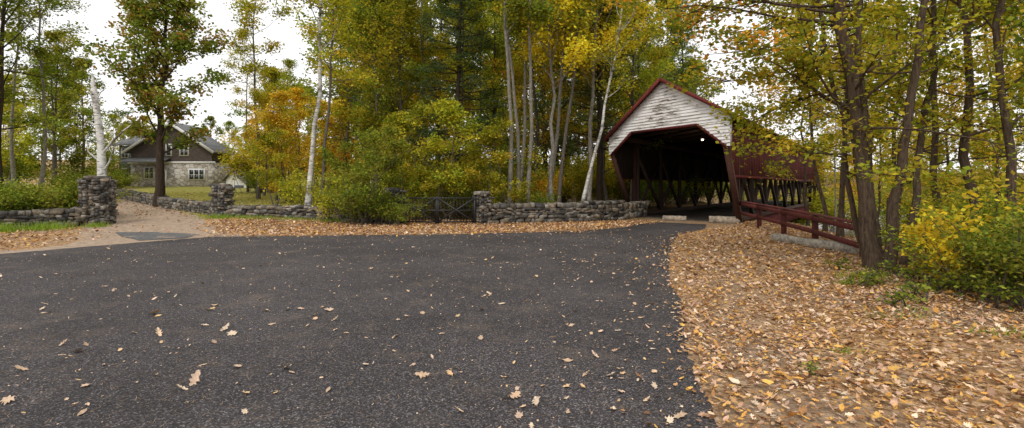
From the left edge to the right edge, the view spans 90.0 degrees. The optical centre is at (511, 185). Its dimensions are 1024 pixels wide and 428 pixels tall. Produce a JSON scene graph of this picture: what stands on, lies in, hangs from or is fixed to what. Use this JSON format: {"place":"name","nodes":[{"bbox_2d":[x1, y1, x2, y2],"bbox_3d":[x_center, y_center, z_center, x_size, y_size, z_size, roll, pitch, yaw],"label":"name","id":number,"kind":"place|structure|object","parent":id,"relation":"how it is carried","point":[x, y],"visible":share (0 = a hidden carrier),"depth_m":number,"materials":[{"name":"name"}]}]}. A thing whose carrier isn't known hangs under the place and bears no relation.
{"place":"outdoors","nodes":[
{"label":"outdoors","id":0,"kind":"place"},
{"bbox_2d":[0,222,717,427],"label":"asphalt road","id":1,"kind":"structure","parent":0,"point":[263,403],"depth_m":5.87,"materials":[{"name":"asphalt"}]},
{"bbox_2d":[1,247,713,427],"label":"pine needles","id":2,"kind":"object","parent":1,"relation":"on","point":[331,345],"visible":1,"depth_m":5.41,"materials":[{"name":"brown plant"}]},
{"bbox_2d":[0,160,1023,427],"bbox_3d":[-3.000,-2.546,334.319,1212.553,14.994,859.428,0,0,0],"label":"ground","id":3,"kind":"structure","parent":0,"point":[154,220],"depth_m":6.12,"materials":[{"name":"brown soil"}]},
{"bbox_2d":[1,0,46,188],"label":"ash tree","id":4,"kind":"object","parent":3,"relation":"on","point":[11,142],"visible":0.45,"depth_m":35.85,"materials":[{"name":"green plant"}]},
{"bbox_2d":[0,171,78,210],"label":"green shrub","id":5,"kind":"object","parent":3,"relation":"on","point":[6,205],"visible":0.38,"depth_m":21.03,"materials":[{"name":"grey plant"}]},
{"bbox_2d":[0,173,78,210],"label":"green shrub","id":6,"kind":"object","parent":3,"relation":"on","point":[21,196],"visible":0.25,"depth_m":20.77,"materials":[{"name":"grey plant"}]},
{"bbox_2d":[0,207,87,228],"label":"stone wall","id":7,"kind":"structure","parent":3,"relation":"on","point":[49,215],"depth_m":20.03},
{"bbox_2d":[0,0,95,190],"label":"ash tree","id":8,"kind":"object","parent":3,"relation":"on","point":[41,53],"visible":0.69,"depth_m":32.94,"materials":[{"name":"green plant"}]},
{"bbox_2d":[2,48,103,190],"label":"maple tree","id":9,"kind":"object","parent":3,"relation":"on","point":[52,141],"visible":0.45,"depth_m":45.93,"materials":[{"name":"green plant"}]},
{"bbox_2d":[0,0,121,183],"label":"maple tree","id":10,"kind":"object","parent":3,"relation":"on","point":[4,12],"visible":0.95,"depth_m":30.79,"materials":[{"name":"green plant"}]},
{"bbox_2d":[9,171,118,208],"bbox_3d":[-19.217,0.532,22.210,3.635,2.349,5.377,-1,2,-39],"label":"green shrub","id":11,"kind":"object","parent":3,"relation":"on","point":[70,194],"visible":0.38,"depth_m":21.22,"materials":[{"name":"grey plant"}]},
{"bbox_2d":[44,164,123,187],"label":"shrub","id":12,"kind":"object","parent":3,"relation":"on","point":[64,177],"visible":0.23,"depth_m":37.40,"materials":[{"name":"green plant"}]},
{"bbox_2d":[34,178,139,206],"bbox_3d":[-19.592,0.604,23.387,3.232,2.081,4.781,1,1,6],"label":"green shrub","id":13,"kind":"object","parent":3,"relation":"on","point":[117,198],"visible":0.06,"depth_m":23.61,"materials":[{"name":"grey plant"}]},
{"bbox_2d":[76,175,118,225],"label":"stone pillar","id":14,"kind":"structure","parent":3,"relation":"on","point":[97,195],"depth_m":20.82,"materials":[{"name":"stone"}]},
{"bbox_2d":[83,74,130,175],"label":"dead birch tree","id":15,"kind":"object","parent":3,"relation":"on","point":[102,163],"visible":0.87,"depth_m":24.91,"materials":[{"name":"wood"}]},
{"bbox_2d":[85,165,155,188],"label":"shrub","id":16,"kind":"object","parent":3,"relation":"on","point":[125,182],"visible":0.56,"depth_m":50.20,"materials":[{"name":"green plant"}]},
{"bbox_2d":[64,0,236,206],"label":"oak tree","id":17,"kind":"object","parent":3,"relation":"on","point":[141,16],"visible":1,"depth_m":29.60,"materials":[{"name":"green plant"}]},
{"bbox_2d":[116,232,198,240],"bbox_3d":[-12.351,1.686,17.873,4.310,0.001,1.968,0,0,42],"label":"driveway apron","id":18,"kind":"object","parent":3,"relation":"on","point":[139,236],"visible":1,"depth_m":17.41,"materials":[{"name":"concrete"}]},
{"bbox_2d":[117,189,211,214],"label":"stone wall","id":19,"kind":"structure","parent":3,"relation":"on","point":[185,205],"depth_m":28.26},
{"bbox_2d":[131,163,230,186],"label":"stone lower storey","id":20,"kind":"object","parent":3,"relation":"on","point":[177,175],"visible":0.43,"depth_m":55.00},
{"bbox_2d":[111,136,170,161],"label":"wing roof","id":21,"kind":"structure","parent":20,"relation":"on","point":[125,142],"depth_m":54.86,"materials":[{"name":"concrete"}]},
{"bbox_2d":[121,122,215,186],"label":"windows and trim","id":22,"kind":"structure","parent":20,"relation":"attached to","point":[196,174],"depth_m":54.92,"materials":[{"name":"paint"}]},
{"bbox_2d":[131,126,228,162],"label":"shingled gable","id":23,"kind":"structure","parent":20,"relation":"on","point":[197,153],"depth_m":55.05,"materials":[{"name":"brown"}]},
{"bbox_2d":[125,123,234,154],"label":"roof","id":24,"kind":"structure","parent":23,"relation":"on","point":[214,145],"depth_m":56.19,"materials":[{"name":"concrete"}]},
{"bbox_2d":[208,183,235,215],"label":"stone pillar","id":25,"kind":"structure","parent":3,"relation":"on","point":[221,195],"depth_m":24.20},
{"bbox_2d":[221,171,254,187],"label":"garden shed","id":26,"kind":"structure","parent":3,"relation":"on","point":[238,181],"depth_m":52.00,"materials":[{"name":"paint"}]},
{"bbox_2d":[218,28,266,191],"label":"ash tree","id":27,"kind":"object","parent":3,"relation":"on","point":[245,36],"visible":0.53,"depth_m":44.28,"materials":[{"name":"green plant"}]},
{"bbox_2d":[224,115,286,183],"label":"yellow sapling","id":28,"kind":"object","parent":3,"relation":"on","point":[238,142],"visible":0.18,"depth_m":44.32,"materials":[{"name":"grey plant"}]},
{"bbox_2d":[209,0,303,198],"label":"ash tree","id":29,"kind":"object","parent":3,"relation":"on","point":[247,6],"visible":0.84,"depth_m":35.91,"materials":[{"name":"green plant"}]},
{"bbox_2d":[240,169,287,193],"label":"shrub","id":30,"kind":"object","parent":3,"relation":"on","point":[254,181],"visible":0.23,"depth_m":42.96,"materials":[{"name":"green plant"}]},
{"bbox_2d":[241,87,309,202],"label":"yellow sapling","id":31,"kind":"object","parent":3,"relation":"on","point":[283,121],"visible":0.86,"depth_m":32.20,"materials":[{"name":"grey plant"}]},
{"bbox_2d":[241,127,309,204],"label":"maple sapling","id":32,"kind":"object","parent":3,"relation":"on","point":[268,139],"visible":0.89,"depth_m":31.04,"materials":[{"name":"green plant"}]},
{"bbox_2d":[266,164,320,205],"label":"shrub","id":33,"kind":"object","parent":3,"relation":"on","point":[290,193],"visible":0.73,"depth_m":28.41,"materials":[{"name":"green plant"}]},
{"bbox_2d":[226,204,382,223],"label":"stone wall","id":34,"kind":"structure","parent":3,"relation":"on","point":[305,211],"depth_m":23.55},
{"bbox_2d":[264,0,365,204],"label":"birch tree","id":35,"kind":"object","parent":3,"relation":"on","point":[308,199],"visible":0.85,"depth_m":24.70,"materials":[{"name":"white plant"}]},
{"bbox_2d":[295,163,352,205],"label":"shrub","id":36,"kind":"object","parent":3,"relation":"on","point":[329,187],"visible":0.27,"depth_m":26.05,"materials":[{"name":"green plant"}]},
{"bbox_2d":[290,0,382,204],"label":"ash tree","id":37,"kind":"object","parent":3,"relation":"on","point":[311,31],"visible":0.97,"depth_m":24.84,"materials":[{"name":"green plant"}]},
{"bbox_2d":[308,168,376,223],"bbox_3d":[-7.404,0.448,22.847,3.198,2.528,2.731,0,0,-17],"label":"shrub","id":38,"kind":"object","parent":3,"relation":"on","point":[327,205],"visible":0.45,"depth_m":22.41,"materials":[{"name":"green plant"}]},
{"bbox_2d":[311,140,379,205],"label":"green sapling","id":39,"kind":"object","parent":3,"relation":"on","point":[335,164],"visible":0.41,"depth_m":24.69,"materials":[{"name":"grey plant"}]},
{"bbox_2d":[318,174,396,225],"bbox_3d":[-6.552,0.460,22.331,3.259,2.603,4.752,0,0,13],"label":"shrub","id":40,"kind":"object","parent":3,"relation":"on","point":[356,197],"visible":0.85,"depth_m":21.61,"materials":[{"name":"green plant"}]},
{"bbox_2d":[293,0,441,198],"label":"maple tree","id":41,"kind":"object","parent":3,"relation":"on","point":[376,106],"visible":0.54,"depth_m":29.89,"materials":[{"name":"green plant"}]},
{"bbox_2d":[325,122,409,223],"bbox_3d":[-6.156,-0.425,22.114,3.539,4.881,3.683,0,0,-8],"label":"green sapling","id":42,"kind":"object","parent":3,"relation":"on","point":[386,163],"visible":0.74,"depth_m":21.92,"materials":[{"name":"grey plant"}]},
{"bbox_2d":[328,2,434,152],"bbox_3d":[-9.943,-8.617,37.422,8.791,20.072,9.243,1,3,39],"label":"pine tree","id":43,"kind":"object","parent":3,"relation":"on","point":[354,96],"visible":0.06,"depth_m":37.04,"materials":[{"name":"green plant"}]},
{"bbox_2d":[353,178,429,225],"bbox_3d":[-5.478,0.714,22.399,3.955,2.093,2.712,0,0,9],"label":"shrub","id":44,"kind":"object","parent":3,"relation":"on","point":[413,214],"visible":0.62,"depth_m":22.10,"materials":[{"name":"green plant"}]},
{"bbox_2d":[345,0,440,168],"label":"maple tree","id":45,"kind":"object","parent":3,"relation":"on","point":[398,17],"visible":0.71,"depth_m":29.43,"materials":[{"name":"green plant"}]},
{"bbox_2d":[381,187,406,223],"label":"stone pillar","id":46,"kind":"structure","parent":3,"relation":"on","point":[395,191],"depth_m":22.64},
{"bbox_2d":[399,196,475,223],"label":"iron gate","id":47,"kind":"structure","parent":46,"relation":"attached to","point":[437,199],"depth_m":22.57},
{"bbox_2d":[377,196,414,225],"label":"shrub","id":48,"kind":"object","parent":3,"relation":"on","point":[393,211],"visible":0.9,"depth_m":21.75,"materials":[{"name":"green plant"}]},
{"bbox_2d":[359,100,461,219],"bbox_3d":[-4.638,-1.083,25.916,5.232,6.215,4.324,0,0,-43],"label":"maple sapling","id":49,"kind":"object","parent":3,"relation":"on","point":[398,119],"visible":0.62,"depth_m":25.60,"materials":[{"name":"green plant"}]},
{"bbox_2d":[378,39,453,207],"bbox_3d":[-6.658,-4.341,36.189,5.935,12.271,5.214,0,0,5],"label":"yellow maple tree","id":50,"kind":"object","parent":3,"relation":"on","point":[442,57],"visible":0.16,"depth_m":35.58,"materials":[{"name":"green plant"}]},
{"bbox_2d":[385,0,455,206],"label":"maple tree","id":51,"kind":"object","parent":3,"relation":"on","point":[429,12],"visible":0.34,"depth_m":32.95,"materials":[{"name":"green plant"}]},
{"bbox_2d":[403,172,448,218],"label":"shrub","id":52,"kind":"object","parent":3,"relation":"on","point":[417,203],"visible":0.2,"depth_m":26.22,"materials":[{"name":"green plant"}]},
{"bbox_2d":[371,95,490,219],"bbox_3d":[-3.594,-1.236,25.481,5.557,6.550,4.592,0,0,10],"label":"maple sapling","id":53,"kind":"object","parent":3,"relation":"on","point":[448,113],"visible":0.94,"depth_m":24.41,"materials":[{"name":"green plant"}]},
{"bbox_2d":[423,184,473,219],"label":"shrub","id":54,"kind":"object","parent":3,"relation":"on","point":[452,200],"visible":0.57,"depth_m":25.56,"materials":[{"name":"green plant"}]},
{"bbox_2d":[396,0,526,215],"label":"pine tree","id":55,"kind":"object","parent":3,"relation":"on","point":[458,16],"visible":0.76,"depth_m":28.42,"materials":[{"name":"green plant"}]},
{"bbox_2d":[425,0,506,133],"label":"maple tree","id":56,"kind":"object","parent":3,"relation":"on","point":[472,50],"visible":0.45,"depth_m":29.55,"materials":[{"name":"green plant"}]},
{"bbox_2d":[472,191,495,223],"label":"stone pillar","id":57,"kind":"structure","parent":3,"relation":"on","point":[483,200],"depth_m":22.66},
{"bbox_2d":[427,0,552,170],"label":"maple tree","id":58,"kind":"object","parent":3,"relation":"on","point":[494,110],"visible":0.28,"depth_m":36.02,"materials":[{"name":"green plant"}]},
{"bbox_2d":[460,116,546,202],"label":"maple sapling","id":59,"kind":"object","parent":3,"relation":"on","point":[491,136],"visible":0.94,"depth_m":24.91,"materials":[{"name":"green plant"}]},
{"bbox_2d":[0,0,1023,231],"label":"distant forest","id":60,"kind":"object","parent":3,"relation":"on","point":[605,185],"visible":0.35,"depth_m":39.80,"materials":[{"name":"green plant"}]},
{"bbox_2d":[0,191,1023,427],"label":"fallen leaves","id":61,"kind":"object","parent":3,"relation":"on","point":[990,392],"visible":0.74,"depth_m":6.24,"materials":[{"name":"orange plant"}]},
{"bbox_2d":[0,192,1023,354],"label":"grass","id":62,"kind":"structure","parent":3,"relation":"on","point":[38,226],"depth_m":19.55,"materials":[{"name":"green plant"}]},
{"bbox_2d":[488,0,539,202],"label":"maple tree","id":63,"kind":"object","parent":3,"relation":"on","point":[517,5],"visible":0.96,"depth_m":24.84,"materials":[{"name":"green plant"}]},
{"bbox_2d":[493,0,538,202],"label":"maple tree","id":64,"kind":"object","parent":3,"relation":"on","point":[514,32],"visible":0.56,"depth_m":26.19,"materials":[{"name":"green plant"}]},
{"bbox_2d":[512,0,557,181],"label":"maple tree","id":65,"kind":"object","parent":3,"relation":"on","point":[524,116],"visible":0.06,"depth_m":27.97,"materials":[{"name":"grey plant"}]},
{"bbox_2d":[516,180,560,203],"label":"shrub","id":66,"kind":"object","parent":3,"relation":"on","point":[537,199],"visible":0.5,"depth_m":25.35,"materials":[{"name":"green plant"}]},
{"bbox_2d":[513,0,575,202],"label":"maple tree","id":67,"kind":"object","parent":3,"relation":"on","point":[544,14],"visible":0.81,"depth_m":25.18,"materials":[{"name":"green plant"}]},
{"bbox_2d":[493,0,603,200],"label":"yellow maple tree","id":68,"kind":"object","parent":3,"relation":"on","point":[543,44],"visible":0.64,"depth_m":26.35,"materials":[{"name":"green plant"}]},
{"bbox_2d":[487,200,624,223],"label":"stone wall","id":69,"kind":"structure","parent":3,"relation":"on","point":[583,211],"depth_m":23.59,"materials":[{"name":"stone"}]},
{"bbox_2d":[546,0,607,199],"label":"maple tree","id":70,"kind":"object","parent":3,"relation":"on","point":[559,102],"visible":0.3,"depth_m":27.51,"materials":[{"name":"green plant"}]},
{"bbox_2d":[550,0,627,202],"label":"maple tree","id":71,"kind":"object","parent":3,"relation":"on","point":[560,179],"visible":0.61,"depth_m":26.72,"materials":[{"name":"green plant"}]},
{"bbox_2d":[532,0,659,200],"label":"yellow maple tree","id":72,"kind":"object","parent":3,"relation":"on","point":[608,39],"visible":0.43,"depth_m":28.44,"materials":[{"name":"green plant"}]},
{"bbox_2d":[575,0,649,200],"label":"birch tree","id":73,"kind":"object","parent":3,"relation":"on","point":[608,89],"visible":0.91,"depth_m":25.87,"materials":[{"name":"white plant"}]},
{"bbox_2d":[618,200,650,218],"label":"bridge abutment wall","id":74,"kind":"structure","parent":3,"relation":"on","point":[634,209],"depth_m":27.13,"materials":[{"name":"stone"}]},
{"bbox_2d":[604,3,682,123],"bbox_3d":[8.629,-5.059,34.146,5.541,14.068,5.943,0,0,10],"label":"maple tree","id":75,"kind":"object","parent":3,"relation":"on","point":[662,52],"visible":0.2,"depth_m":33.60,"materials":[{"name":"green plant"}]},
{"bbox_2d":[608,0,717,207],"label":"maple tree","id":76,"kind":"object","parent":3,"relation":"on","point":[675,46],"visible":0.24,"depth_m":39.95,"materials":[{"name":"green plant"}]},
{"bbox_2d":[603,78,825,223],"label":"covered bridge","id":77,"kind":"structure","parent":3,"relation":"on","point":[658,110],"depth_m":28.58,"materials":[{"name":"wood"}]},
{"bbox_2d":[709,216,739,223],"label":"granite block","id":78,"kind":"structure","parent":3,"relation":"on","point":[724,219],"depth_m":23.22,"materials":[{"name":"stone"}]},
{"bbox_2d":[729,0,855,225],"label":"slim maple tree","id":79,"kind":"object","parent":3,"relation":"on","point":[804,185],"visible":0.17,"depth_m":26.91,"materials":[{"name":"green plant"}]},
{"bbox_2d":[739,201,860,256],"bbox_3d":[9.344,1.631,17.587,0.384,1.938,11.537,0,0,10],"label":"wooden railing","id":80,"kind":"object","parent":3,"relation":"on","point":[815,218],"visible":0.66,"depth_m":15.76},
{"bbox_2d":[586,0,1023,272],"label":"multi stem maple tree","id":81,"kind":"object","parent":3,"relation":"on","point":[866,222],"visible":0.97,"depth_m":10.23,"materials":[{"name":"green plant"}]},
{"bbox_2d":[770,233,858,254],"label":"granite curb","id":82,"kind":"structure","parent":3,"relation":"on","point":[836,246],"depth_m":13.94,"materials":[{"name":"stone"}]},
{"bbox_2d":[745,0,894,232],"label":"slim maple tree","id":83,"kind":"object","parent":3,"relation":"on","point":[820,191],"visible":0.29,"depth_m":19.01,"materials":[{"name":"green plant"}]},
{"bbox_2d":[822,254,859,269],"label":"weed plant","id":84,"kind":"object","parent":3,"relation":"on","point":[838,263],"visible":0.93,"depth_m":10.37,"materials":[{"name":"green plant"}]},
{"bbox_2d":[760,0,927,236],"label":"slim maple tree","id":85,"kind":"object","parent":3,"relation":"on","point":[841,214],"visible":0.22,"depth_m":16.98,"materials":[{"name":"green plant"}]},
{"bbox_2d":[843,267,881,288],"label":"weed plant","id":86,"kind":"object","parent":3,"relation":"on","point":[866,277],"visible":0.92,"depth_m":8.53,"materials":[{"name":"green plant"}]},
{"bbox_2d":[819,25,927,217],"bbox_3d":[17.332,-1.898,24.879,4.941,11.968,4.519,0,0,-1],"label":"slim maple tree","id":87,"kind":"object","parent":3,"relation":"on","point":[878,191],"visible":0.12,"depth_m":24.17,"materials":[{"name":"green plant"}]},
{"bbox_2d":[861,256,906,275],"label":"weed plant","id":88,"kind":"object","parent":3,"relation":"on","point":[894,269],"visible":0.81,"depth_m":9.73,"materials":[{"name":"green plant"}]},
{"bbox_2d":[798,0,980,245],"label":"slim maple tree","id":89,"kind":"object","parent":3,"relation":"on","point":[893,163],"visible":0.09,"depth_m":17.99,"materials":[{"name":"green plant"}]},
{"bbox_2d":[767,0,1023,209],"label":"slim maple tree","id":90,"kind":"object","parent":3,"relation":"on","point":[934,154],"visible":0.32,"depth_m":13.86,"materials":[{"name":"green plant"}]},
{"bbox_2d":[877,285,929,312],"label":"weed plant","id":91,"kind":"object","parent":3,"relation":"on","point":[899,297],"visible":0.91,"depth_m":7.07,"materials":[{"name":"green plant"}]},
{"bbox_2d":[857,192,954,262],"bbox_3d":[8.691,0.946,11.034,1.895,1.648,2.247,0,0,-1],"label":"shrub","id":92,"kind":"object","parent":3,"relation":"on","point":[882,227],"visible":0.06,"depth_m":11.39,"materials":[{"name":"green plant"}]},
{"bbox_2d":[895,275,936,303],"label":"weed plant","id":93,"kind":"object","parent":3,"relation":"on","point":[924,287],"visible":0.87,"depth_m":7.56,"materials":[{"name":"green plant"}]},
{"bbox_2d":[827,0,1023,218],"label":"slim maple tree","id":94,"kind":"object","parent":3,"relation":"on","point":[963,159],"visible":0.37,"depth_m":10.87,"materials":[{"name":"green plant"}]},
{"bbox_2d":[853,0,1023,220],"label":"slim maple tree","id":95,"kind":"object","parent":3,"relation":"on","point":[1008,137],"visible":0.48,"depth_m":10.04,"materials":[{"name":"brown plant"}]},
{"bbox_2d":[924,274,962,297],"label":"weed plant","id":96,"kind":"object","parent":3,"relation":"on","point":[945,285],"visible":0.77,"depth_m":8.10,"materials":[{"name":"green plant"}]},
{"bbox_2d":[873,11,1018,214],"bbox_3d":[18.713,-1.762,22.616,6.504,13.148,6.193,4,-3,-38],"label":"slim maple tree","id":97,"kind":"object","parent":3,"relation":"on","point":[951,152],"visible":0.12,"depth_m":22.29,"materials":[{"name":"green plant"}]},
{"bbox_2d":[877,195,1023,307],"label":"shrub","id":98,"kind":"object","parent":3,"relation":"on","point":[1000,234],"visible":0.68,"depth_m":7.47,"materials":[{"name":"green plant"}]},
{"bbox_2d":[881,168,1022,254],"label":"shrub","id":99,"kind":"object","parent":3,"relation":"on","point":[902,203],"visible":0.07,"depth_m":12.32,"materials":[{"name":"green plant"}]},
{"bbox_2d":[890,0,1023,201],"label":"slim maple tree","id":100,"kind":"object","parent":3,"relation":"on","point":[1019,47],"visible":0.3,"depth_m":13.05,"materials":[{"name":"green plant"}]},
{"bbox_2d":[899,199,1016,294],"bbox_3d":[7.096,0.993,8.457,1.515,1.538,2.115,0,0,9],"label":"shrub","id":101,"kind":"object","parent":3,"relation":"on","point":[941,248],"visible":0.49,"depth_m":8.22,"materials":[{"name":"yellow plant"}]},
{"bbox_2d":[895,210,1023,285],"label":"shrub","id":102,"kind":"object","parent":3,"relation":"on","point":[905,236],"visible":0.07,"depth_m":8.49,"materials":[{"name":"green plant"}]},
{"bbox_2d":[900,179,1020,292],"bbox_3d":[7.555,0.828,8.400,1.847,1.887,2.577,0,0,47],"label":"shrub","id":103,"kind":"object","parent":3,"relation":"on","point":[957,218],"visible":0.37,"depth_m":8.35,"materials":[{"name":"yellow plant"}]},
{"bbox_2d":[900,206,1023,311],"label":"shrub","id":104,"kind":"object","parent":3,"relation":"on","point":[1015,268],"visible":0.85,"depth_m":7.07,"materials":[{"name":"green plant"}]},
{"bbox_2d":[900,171,1023,274],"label":"shrub","id":105,"kind":"object","parent":3,"relation":"on","point":[994,199],"visible":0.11,"depth_m":9.49,"materials":[{"name":"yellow plant"}]},
{"bbox_2d":[903,5,1023,211],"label":"slim maple tree","id":106,"kind":"object","parent":3,"relation":"on","point":[985,45],"visible":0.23,"depth_m":17.18,"materials":[{"name":"green plant"}]},
{"bbox_2d":[943,196,1023,288],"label":"shrub","id":107,"kind":"object","parent":3,"relation":"on","point":[1021,214],"visible":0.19,"depth_m":8.80,"materials":[{"name":"green plant"}]},
{"bbox_2d":[944,5,1023,209],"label":"slim maple tree","id":108,"kind":"object","parent":3,"relation":"on","point":[985,89],"visible":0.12,"depth_m":19.82,"materials":[{"name":"green plant"}]},
{"bbox_2d":[0,0,1023,172],"label":"sky","id":109,"kind":"structure","parent":0,"point":[99,12],"materials":[{"name":"white"}]},
{"bbox_2d":[799,208,1021,244],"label":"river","id":110,"kind":"structure","parent":0,"point":[851,233],"depth_m":47.09,"materials":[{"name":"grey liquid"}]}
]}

